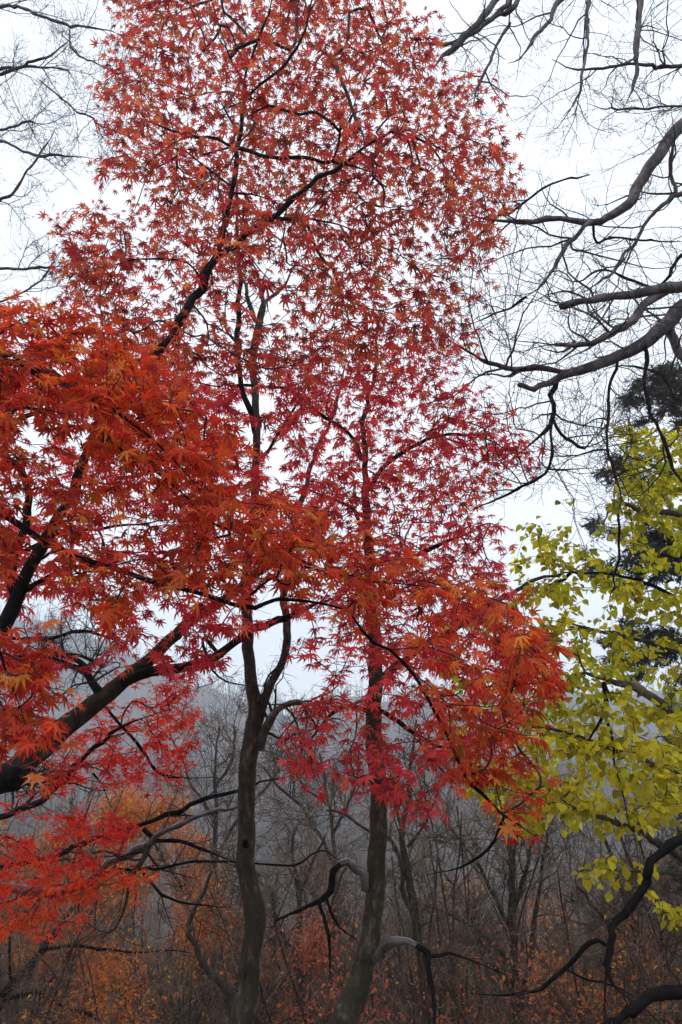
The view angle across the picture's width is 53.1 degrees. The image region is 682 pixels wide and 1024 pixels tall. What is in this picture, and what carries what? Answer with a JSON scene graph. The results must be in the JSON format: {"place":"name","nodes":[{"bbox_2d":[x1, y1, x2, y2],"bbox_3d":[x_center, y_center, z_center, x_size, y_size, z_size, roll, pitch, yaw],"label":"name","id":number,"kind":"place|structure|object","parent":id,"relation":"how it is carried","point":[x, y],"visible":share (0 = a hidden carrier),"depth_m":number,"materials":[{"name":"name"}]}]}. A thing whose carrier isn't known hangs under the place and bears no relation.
{"place":"outdoors","nodes":[
{"label":"outdoors","id":0,"kind":"place"},
{"bbox_2d":[24,973,521,1016],"bbox_3d":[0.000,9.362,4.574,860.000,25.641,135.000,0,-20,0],"label":"ground","id":1,"kind":"structure","parent":0,"point":[312,991],"depth_m":61.89,"materials":[{"name":"brown plant"}]},
{"bbox_2d":[0,899,41,1005],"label":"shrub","id":2,"kind":"object","parent":1,"relation":"on","point":[4,983],"visible":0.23,"depth_m":8.47,"materials":[{"name":"brown plant"}]},
{"bbox_2d":[0,814,47,982],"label":"brush shrub","id":3,"kind":"object","parent":1,"relation":"on","point":[17,854],"visible":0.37,"depth_m":9.16,"materials":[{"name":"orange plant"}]},
{"bbox_2d":[0,866,61,1023],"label":"bare tree","id":4,"kind":"object","parent":1,"relation":"on","point":[1,959],"visible":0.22,"depth_m":7.84,"materials":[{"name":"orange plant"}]},
{"bbox_2d":[2,919,78,1016],"bbox_3d":[-5.517,8.667,11.124,2.908,4.130,2.663,4,-20,-11],"label":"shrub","id":5,"kind":"object","parent":1,"relation":"on","point":[45,974],"visible":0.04,"depth_m":11.71,"materials":[{"name":"brown plant"}]},
{"bbox_2d":[2,855,80,1022],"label":"bare tree","id":6,"kind":"object","parent":1,"relation":"on","point":[28,989],"visible":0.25,"depth_m":9.49,"materials":[{"name":"orange plant"}]},
{"bbox_2d":[2,826,109,1023],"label":"brush shrub","id":7,"kind":"object","parent":1,"relation":"on","point":[105,859],"visible":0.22,"depth_m":9.19,"materials":[{"name":"orange plant"}]},
{"bbox_2d":[0,800,117,1023],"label":"autumn tree","id":8,"kind":"object","parent":1,"relation":"on","point":[14,954],"visible":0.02,"depth_m":13.87,"materials":[{"name":"orange plant"}]},
{"bbox_2d":[0,754,125,1023],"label":"brush shrub","id":9,"kind":"object","parent":1,"relation":"on","point":[36,1001],"visible":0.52,"depth_m":6.06,"materials":[{"name":"orange plant"}]},
{"bbox_2d":[9,907,117,1020],"bbox_3d":[-5.032,9.000,11.718,2.860,4.500,3.042,-15,-25,35],"label":"brush shrub","id":10,"kind":"object","parent":1,"relation":"on","point":[65,981],"visible":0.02,"depth_m":11.85,"materials":[{"name":"brown plant"}]},
{"bbox_2d":[1,896,164,1023],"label":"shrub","id":11,"kind":"object","parent":1,"relation":"on","point":[103,953],"visible":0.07,"depth_m":11.36,"materials":[{"name":"orange plant"}]},
{"bbox_2d":[2,940,166,1023],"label":"brush shrub","id":12,"kind":"object","parent":1,"relation":"on","point":[138,993],"visible":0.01,"depth_m":15.97,"materials":[{"name":"brown plant"}]},
{"bbox_2d":[8,907,166,1023],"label":"brush shrub","id":13,"kind":"object","parent":1,"relation":"on","point":[76,982],"visible":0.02,"depth_m":13.89,"materials":[{"name":"brown plant"}]},
{"bbox_2d":[23,900,154,1019],"bbox_3d":[-7.522,13.167,18.793,4.635,6.614,3.151,3,-20,-9],"label":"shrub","id":14,"kind":"object","parent":1,"relation":"on","point":[123,936],"visible":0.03,"depth_m":19.69,"materials":[{"name":"orange plant"}]},
{"bbox_2d":[0,0,180,368],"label":"bare tree","id":15,"kind":"object","parent":1,"relation":"on","point":[13,68],"visible":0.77,"depth_m":7.75,"materials":[{"name":"grey plant"}]},
{"bbox_2d":[0,819,193,1023],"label":"bare tree","id":16,"kind":"object","parent":1,"relation":"on","point":[7,992],"visible":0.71,"depth_m":6.80,"materials":[{"name":"orange plant"}]},
{"bbox_2d":[0,771,197,1023],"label":"autumn tree","id":17,"kind":"object","parent":1,"relation":"on","point":[130,805],"visible":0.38,"depth_m":10.47,"materials":[{"name":"orange plant"}]},
{"bbox_2d":[18,889,185,1023],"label":"autumn shrub","id":18,"kind":"object","parent":1,"relation":"on","point":[116,1014],"visible":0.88,"depth_m":6.56,"materials":[{"name":"orange plant"}]},
{"bbox_2d":[4,779,222,1023],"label":"autumn tree","id":19,"kind":"object","parent":1,"relation":"on","point":[187,851],"visible":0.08,"depth_m":13.37,"materials":[{"name":"orange plant"}]},
{"bbox_2d":[92,870,171,1020],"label":"bare tree","id":20,"kind":"object","parent":1,"relation":"on","point":[137,923],"visible":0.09,"depth_m":26.19,"materials":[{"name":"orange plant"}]},
{"bbox_2d":[89,887,198,1023],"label":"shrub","id":21,"kind":"object","parent":1,"relation":"on","point":[152,965],"visible":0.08,"depth_m":15.58,"materials":[{"name":"orange plant"}]},
{"bbox_2d":[0,325,296,755],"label":"maple tree","id":22,"kind":"object","parent":1,"relation":"on","point":[201,664],"visible":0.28,"depth_m":4.18,"materials":[{"name":"red plant"}]},
{"bbox_2d":[77,834,230,1017],"bbox_3d":[-6.117,13.807,21.245,5.430,8.710,5.284,9,-22,-23],"label":"bare tree","id":23,"kind":"object","parent":1,"relation":"on","point":[157,932],"visible":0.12,"depth_m":20.91,"materials":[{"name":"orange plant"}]},
{"bbox_2d":[97,858,225,1022],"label":"bare tree","id":24,"kind":"object","parent":1,"relation":"on","point":[153,923],"visible":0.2,"depth_m":17.17,"materials":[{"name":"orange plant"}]},
{"bbox_2d":[0,533,329,865],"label":"leaning tree","id":25,"kind":"object","parent":1,"relation":"on","point":[98,700],"visible":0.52,"depth_m":4.69,"materials":[{"name":"red plant"}]},
{"bbox_2d":[0,674,337,985],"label":"maple tree","id":26,"kind":"object","parent":1,"relation":"on","point":[50,889],"visible":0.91,"depth_m":4.89,"materials":[{"name":"red plant"}]},
{"bbox_2d":[103,867,241,1023],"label":"bare tree","id":27,"kind":"object","parent":1,"relation":"on","point":[164,973],"visible":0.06,"depth_m":12.56,"materials":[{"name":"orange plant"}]},
{"bbox_2d":[5,915,357,1023],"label":"brush shrub","id":28,"kind":"object","parent":1,"relation":"on","point":[175,999],"visible":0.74,"depth_m":6.99,"materials":[{"name":"orange plant"}]},
{"bbox_2d":[141,990,222,1022],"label":"brush shrub","id":29,"kind":"object","parent":1,"relation":"on","point":[158,1015],"visible":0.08,"depth_m":13.92,"materials":[{"name":"orange plant"}]},
{"bbox_2d":[139,928,266,1018],"bbox_3d":[-3.641,14.137,18.897,4.205,5.100,5.178,5,-21,-14],"label":"brush shrub","id":30,"kind":"object","parent":1,"relation":"on","point":[167,974],"visible":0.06,"depth_m":18.60,"materials":[{"name":"brown plant"}]},
{"bbox_2d":[143,858,279,1023],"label":"bare tree","id":31,"kind":"object","parent":1,"relation":"on","point":[199,975],"visible":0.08,"depth_m":10.39,"materials":[{"name":"orange plant"}]},
{"bbox_2d":[174,855,263,1017],"bbox_3d":[-1.069,4.733,5.540,0.868,3.540,1.003,0,-20,0],"label":"sapling","id":32,"kind":"object","parent":1,"relation":"on","point":[216,978],"visible":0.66,"depth_m":5.99,"materials":[{"name":"grey plant"}]},
{"bbox_2d":[78,178,365,1023],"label":"maple tree","id":33,"kind":"object","parent":1,"relation":"on","point":[242,1009],"visible":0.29,"depth_m":4.91,"materials":[{"name":"red plant"}]},
{"bbox_2d":[140,854,316,1023],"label":"shrub","id":34,"kind":"object","parent":1,"relation":"on","point":[166,985],"visible":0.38,"depth_m":7.86,"materials":[{"name":"brown plant"}]},
{"bbox_2d":[122,667,339,1022],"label":"bare tree","id":35,"kind":"object","parent":1,"relation":"on","point":[211,736],"visible":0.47,"depth_m":11.88,"materials":[{"name":"grey plant"}]},
{"bbox_2d":[71,810,398,1023],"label":"brush shrub","id":36,"kind":"object","parent":1,"relation":"on","point":[272,944],"visible":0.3,"depth_m":9.01,"materials":[{"name":"brown plant"}]},
{"bbox_2d":[189,856,289,1021],"bbox_3d":[-3.056,12.582,18.247,4.149,6.656,4.038,-2,-20,5],"label":"bare tree","id":37,"kind":"object","parent":1,"relation":"on","point":[234,911],"visible":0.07,"depth_m":18.45,"materials":[{"name":"brown plant"}]},
{"bbox_2d":[150,843,344,1023],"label":"autumn shrub","id":38,"kind":"object","parent":1,"relation":"on","point":[202,931],"visible":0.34,"depth_m":9.49,"materials":[{"name":"orange plant"}]},
{"bbox_2d":[149,834,359,1023],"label":"brush shrub","id":39,"kind":"object","parent":1,"relation":"on","point":[349,928],"visible":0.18,"depth_m":10.24,"materials":[{"name":"orange plant"}]},
{"bbox_2d":[0,0,529,647],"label":"maple tree","id":40,"kind":"object","parent":1,"relation":"on","point":[258,226],"visible":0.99,"depth_m":4.37,"materials":[{"name":"red plant"}]},
{"bbox_2d":[0,288,576,874],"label":"maple tree","id":41,"kind":"object","parent":1,"relation":"on","point":[74,400],"visible":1,"depth_m":2.34,"materials":[{"name":"red plant"}]},
{"bbox_2d":[169,776,407,1021],"bbox_3d":[-0.737,6.447,9.294,3.298,5.427,2.797,7,-21,-20],"label":"bare tree","id":42,"kind":"object","parent":1,"relation":"on","point":[296,885],"visible":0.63,"depth_m":9.63,"materials":[{"name":"grey plant"}]},
{"bbox_2d":[193,847,406,1023],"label":"bare tree","id":43,"kind":"object","parent":1,"relation":"on","point":[357,891],"visible":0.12,"depth_m":11.82,"materials":[{"name":"orange plant"}]},
{"bbox_2d":[194,909,416,1023],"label":"brush shrub","id":44,"kind":"object","parent":1,"relation":"on","point":[398,1015],"visible":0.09,"depth_m":10.28,"materials":[{"name":"orange plant"}]},
{"bbox_2d":[193,690,419,1023],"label":"bare tree","id":45,"kind":"object","parent":1,"relation":"on","point":[279,787],"visible":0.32,"depth_m":10.91,"materials":[{"name":"grey plant"}]},
{"bbox_2d":[189,855,438,1022],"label":"tree","id":46,"kind":"object","parent":1,"relation":"on","point":[318,948],"visible":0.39,"depth_m":8.69,"materials":[{"name":"brown plant"}]},
{"bbox_2d":[275,863,353,1018],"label":"bare tree","id":47,"kind":"object","parent":1,"relation":"on","point":[305,920],"visible":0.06,"depth_m":18.35,"materials":[{"name":"brown plant"}]},
{"bbox_2d":[225,857,413,1023],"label":"bare tree","id":48,"kind":"object","parent":1,"relation":"on","point":[305,926],"visible":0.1,"depth_m":12.25,"materials":[{"name":"brown plant"}]},
{"bbox_2d":[265,903,392,1022],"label":"autumn shrub","id":49,"kind":"object","parent":1,"relation":"on","point":[359,929],"visible":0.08,"depth_m":10.99,"materials":[{"name":"orange plant"}]},
{"bbox_2d":[288,951,370,1023],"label":"bare tree","id":50,"kind":"object","parent":1,"relation":"on","point":[308,981],"visible":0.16,"depth_m":7.52,"materials":[{"name":"brown plant"}]},
{"bbox_2d":[232,888,450,1023],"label":"autumn shrub","id":51,"kind":"object","parent":1,"relation":"on","point":[310,954],"visible":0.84,"depth_m":7.01,"materials":[{"name":"orange plant"}]},
{"bbox_2d":[176,751,510,1023],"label":"brush shrub","id":52,"kind":"object","parent":1,"relation":"on","point":[407,957],"visible":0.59,"depth_m":6.76,"materials":[{"name":"brown plant"}]},
{"bbox_2d":[282,828,446,1017],"bbox_3d":[0.521,9.845,14.204,3.698,6.096,3.800,-2,-20,6],"label":"bare tree","id":53,"kind":"object","parent":1,"relation":"on","point":[386,911],"visible":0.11,"depth_m":15.11,"materials":[{"name":"brown plant"}]},
{"bbox_2d":[201,738,560,1023],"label":"brush shrub","id":54,"kind":"object","parent":1,"relation":"on","point":[466,912],"visible":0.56,"depth_m":7.63,"materials":[{"name":"brown plant"}]},
{"bbox_2d":[266,862,497,1022],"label":"shrub","id":55,"kind":"object","parent":1,"relation":"on","point":[357,940],"visible":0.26,"depth_m":10.07,"materials":[{"name":"brown plant"}]},
{"bbox_2d":[193,306,580,1023],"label":"maple tree","id":56,"kind":"object","parent":1,"relation":"on","point":[353,996],"visible":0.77,"depth_m":4.17,"materials":[{"name":"red plant"}]},
{"bbox_2d":[268,711,529,1023],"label":"bare tree","id":57,"kind":"object","parent":1,"relation":"on","point":[401,857],"visible":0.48,"depth_m":7.62,"materials":[{"name":"grey plant"}]},
{"bbox_2d":[303,821,517,1022],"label":"bare tree","id":58,"kind":"object","parent":1,"relation":"on","point":[429,899],"visible":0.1,"depth_m":18.61,"materials":[{"name":"brown plant"}]},
{"bbox_2d":[355,882,466,1017],"bbox_3d":[1.078,11.059,15.020,3.154,5.199,3.241,-16,-26,37],"label":"bare tree","id":59,"kind":"object","parent":1,"relation":"on","point":[429,920],"visible":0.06,"depth_m":15.76,"materials":[{"name":"brown plant"}]},
{"bbox_2d":[375,906,448,1021],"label":"bare tree","id":60,"kind":"object","parent":1,"relation":"on","point":[403,958],"visible":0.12,"depth_m":12.73,"materials":[{"name":"brown plant"}]},
{"bbox_2d":[273,852,558,1023],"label":"brush shrub","id":61,"kind":"object","parent":1,"relation":"on","point":[523,911],"visible":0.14,"depth_m":10.82,"materials":[{"name":"brown plant"}]},
{"bbox_2d":[379,879,455,1023],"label":"bare tree","id":62,"kind":"object","parent":1,"relation":"on","point":[424,921],"visible":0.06,"depth_m":20.30,"materials":[{"name":"brown plant"}]},
{"bbox_2d":[341,855,495,1023],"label":"bare tree","id":63,"kind":"object","parent":1,"relation":"on","point":[415,956],"visible":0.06,"depth_m":14.74,"materials":[{"name":"orange plant"}]},
{"bbox_2d":[390,864,464,1015],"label":"bare tree","id":64,"kind":"object","parent":1,"relation":"on","point":[425,935],"visible":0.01,"depth_m":23.95,"materials":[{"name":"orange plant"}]},
{"bbox_2d":[386,835,469,1014],"bbox_3d":[2.354,11.758,17.091,2.174,6.594,3.859,8,-21,-20],"label":"bare tree","id":65,"kind":"object","parent":1,"relation":"on","point":[428,862],"visible":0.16,"depth_m":18.25,"materials":[{"name":"brown plant"}]},
{"bbox_2d":[374,873,518,1023],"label":"bare tree","id":66,"kind":"object","parent":1,"relation":"on","point":[441,958],"visible":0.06,"depth_m":12.20,"materials":[{"name":"brown plant"}]},
{"bbox_2d":[281,892,615,1023],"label":"autumn shrub","id":67,"kind":"object","parent":1,"relation":"on","point":[383,986],"visible":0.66,"depth_m":5.85,"materials":[{"name":"orange plant"}]},
{"bbox_2d":[382,877,540,1023],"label":"shrub","id":68,"kind":"object","parent":1,"relation":"on","point":[456,944],"visible":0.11,"depth_m":11.02,"materials":[{"name":"orange plant"}]},
{"bbox_2d":[378,872,576,1023],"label":"autumn shrub","id":69,"kind":"object","parent":1,"relation":"on","point":[542,917],"visible":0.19,"depth_m":12.90,"materials":[{"name":"orange plant"}]},
{"bbox_2d":[448,866,536,1022],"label":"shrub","id":70,"kind":"object","parent":1,"relation":"on","point":[473,934],"visible":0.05,"depth_m":16.07,"materials":[{"name":"brown plant"}]},
{"bbox_2d":[420,813,584,1023],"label":"bare tree","id":71,"kind":"object","parent":1,"relation":"on","point":[517,927],"visible":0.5,"depth_m":7.84,"materials":[{"name":"brown plant"}]},
{"bbox_2d":[359,731,661,1023],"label":"bare tree","id":72,"kind":"object","parent":1,"relation":"on","point":[512,901],"visible":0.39,"depth_m":8.72,"materials":[{"name":"grey plant"}]},
{"bbox_2d":[411,972,619,1023],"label":"brush shrub","id":73,"kind":"object","parent":1,"relation":"on","point":[501,1008],"visible":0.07,"depth_m":9.31,"materials":[{"name":"orange plant"}]},
{"bbox_2d":[457,890,582,1022],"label":"shrub","id":74,"kind":"object","parent":1,"relation":"on","point":[538,934],"depth_m":18.88,"materials":[{"name":"brown plant"}]},
{"bbox_2d":[379,97,681,572],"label":"bare tree","id":75,"kind":"object","parent":1,"relation":"on","point":[667,323],"visible":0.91,"depth_m":4.99,"materials":[{"name":"grey plant"}]},
{"bbox_2d":[445,845,631,1023],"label":"bare tree","id":76,"kind":"object","parent":1,"relation":"on","point":[546,955],"visible":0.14,"depth_m":13.17,"materials":[{"name":"orange plant"}]},
{"bbox_2d":[518,878,564,983],"bbox_3d":[8.421,19.571,27.999,2.668,8.095,4.738,-3,-20,8],"label":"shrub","id":77,"kind":"object","parent":1,"relation":"on","point":[539,913],"visible":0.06,"depth_m":29.37,"materials":[{"name":"brown plant"}]},
{"bbox_2d":[478,889,607,1023],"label":"autumn shrub","id":78,"kind":"object","parent":1,"relation":"on","point":[524,952],"visible":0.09,"depth_m":13.83,"materials":[{"name":"orange plant"}]},
{"bbox_2d":[419,0,681,165],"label":"bare tree","id":79,"kind":"object","parent":1,"relation":"on","point":[483,21],"visible":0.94,"depth_m":6.22,"materials":[{"name":"grey plant"}]},
{"bbox_2d":[425,912,679,1023],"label":"autumn shrub","id":80,"kind":"object","parent":1,"relation":"on","point":[543,971],"visible":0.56,"depth_m":6.15,"materials":[{"name":"orange plant"}]},
{"bbox_2d":[431,421,681,936],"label":"yellow tree","id":81,"kind":"object","parent":1,"relation":"on","point":[657,812],"visible":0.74,"depth_m":4.97,"materials":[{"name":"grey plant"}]},
{"bbox_2d":[512,920,623,1023],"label":"shrub","id":82,"kind":"object","parent":1,"relation":"on","point":[567,988],"visible":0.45,"depth_m":7.21,"materials":[{"name":"orange plant"}]},
{"bbox_2d":[456,833,681,1023],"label":"bare tree","id":83,"kind":"object","parent":1,"relation":"on","point":[642,1001],"visible":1,"depth_m":2.61,"materials":[{"name":"brown plant"}]},
{"bbox_2d":[487,843,652,1023],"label":"brush shrub","id":84,"kind":"object","parent":1,"relation":"on","point":[551,926],"visible":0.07,"depth_m":15.19,"materials":[{"name":"brown plant"}]},
{"bbox_2d":[521,821,640,1023],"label":"bare tree","id":85,"kind":"object","parent":1,"relation":"on","point":[571,914],"visible":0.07,"depth_m":18.14,"materials":[{"name":"orange plant"}]},
{"bbox_2d":[550,828,617,1019],"bbox_3d":[8.411,15.302,23.139,2.788,8.456,4.949,-7,-21,19],"label":"bare tree","id":86,"kind":"object","parent":1,"relation":"on","point":[577,838],"visible":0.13,"depth_m":24.68,"materials":[{"name":"brown plant"}]},
{"bbox_2d":[547,895,631,1021],"bbox_3d":[3.919,7.670,9.771,1.230,3.732,2.184,8,-21,-20],"label":"shrub","id":87,"kind":"object","parent":1,"relation":"on","point":[587,939],"visible":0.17,"depth_m":10.41,"materials":[{"name":"brown plant"}]},
{"bbox_2d":[499,733,681,1023],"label":"brush shrub","id":88,"kind":"object","parent":1,"relation":"on","point":[603,905],"visible":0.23,"depth_m":10.31,"materials":[{"name":"brown plant"}]},
{"bbox_2d":[508,758,681,1023],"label":"bare tree","id":89,"kind":"object","parent":1,"relation":"on","point":[627,895],"visible":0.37,"depth_m":7.78,"materials":[{"name":"brown plant"}]},
{"bbox_2d":[540,881,651,1020],"bbox_3d":[4.715,8.581,11.486,2.958,4.876,3.040,16,-26,-37],"label":"shrub","id":90,"kind":"object","parent":1,"relation":"on","point":[595,945],"visible":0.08,"depth_m":12.56,"materials":[{"name":"brown plant"}]},
{"bbox_2d":[515,708,681,1023],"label":"brush shrub","id":91,"kind":"object","parent":1,"relation":"on","point":[665,976],"visible":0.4,"depth_m":6.72,"materials":[{"name":"brown plant"}]},
{"bbox_2d":[548,857,661,1023],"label":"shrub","id":92,"kind":"object","parent":1,"relation":"on","point":[572,910],"visible":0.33,"depth_m":8.41,"materials":[{"name":"brown plant"}]},
{"bbox_2d":[530,842,681,1023],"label":"brush shrub","id":93,"kind":"object","parent":1,"relation":"on","point":[671,1005],"visible":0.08,"depth_m":9.61,"materials":[{"name":"brown plant"}]},
{"bbox_2d":[537,903,681,1023],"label":"autumn shrub","id":94,"kind":"object","parent":1,"relation":"on","point":[563,999],"visible":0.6,"depth_m":6.15,"materials":[{"name":"orange plant"}]},
{"bbox_2d":[588,836,639,930],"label":"bare tree","id":95,"kind":"object","parent":1,"relation":"on","point":[607,880],"visible":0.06,"depth_m":29.40,"materials":[{"name":"brown plant"}]},
{"bbox_2d":[560,856,681,1023],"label":"autumn shrub","id":96,"kind":"object","parent":1,"relation":"on","point":[633,956],"depth_m":10.32,"materials":[{"name":"orange plant"}]},
{"bbox_2d":[578,360,681,897],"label":"evergreen tree","id":97,"kind":"object","parent":1,"relation":"on","point":[656,536],"visible":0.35,"depth_m":7.80,"materials":[{"name":"green plant"}]},
{"bbox_2d":[602,845,681,1014],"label":"bare tree","id":98,"kind":"object","parent":1,"relation":"on","point":[645,900],"visible":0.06,"depth_m":16.01,"materials":[{"name":"brown plant"}]},
{"bbox_2d":[644,898,681,1017],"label":"shrub","id":99,"kind":"object","parent":1,"relation":"on","point":[672,947],"visible":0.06,"depth_m":10.24,"materials":[{"name":"brown plant"}]},
{"bbox_2d":[0,619,681,973],"bbox_3d":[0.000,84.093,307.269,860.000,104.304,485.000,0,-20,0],"label":"hills","id":100,"kind":"structure","parent":0,"point":[652,728],"depth_m":222.06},
{"bbox_2d":[255,805,337,831],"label":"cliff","id":101,"kind":"structure","parent":100,"relation":"on","point":[325,822],"depth_m":112.04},
{"bbox_2d":[0,599,681,989],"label":"woods","id":102,"kind":"object","parent":100,"relation":"on","point":[460,805],"visible":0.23,"depth_m":109.71,"materials":[{"name":"grey plant"}]},
{"bbox_2d":[0,0,681,715],"label":"sky","id":103,"kind":"structure","parent":0,"point":[518,511],"materials":[{"name":"white"}]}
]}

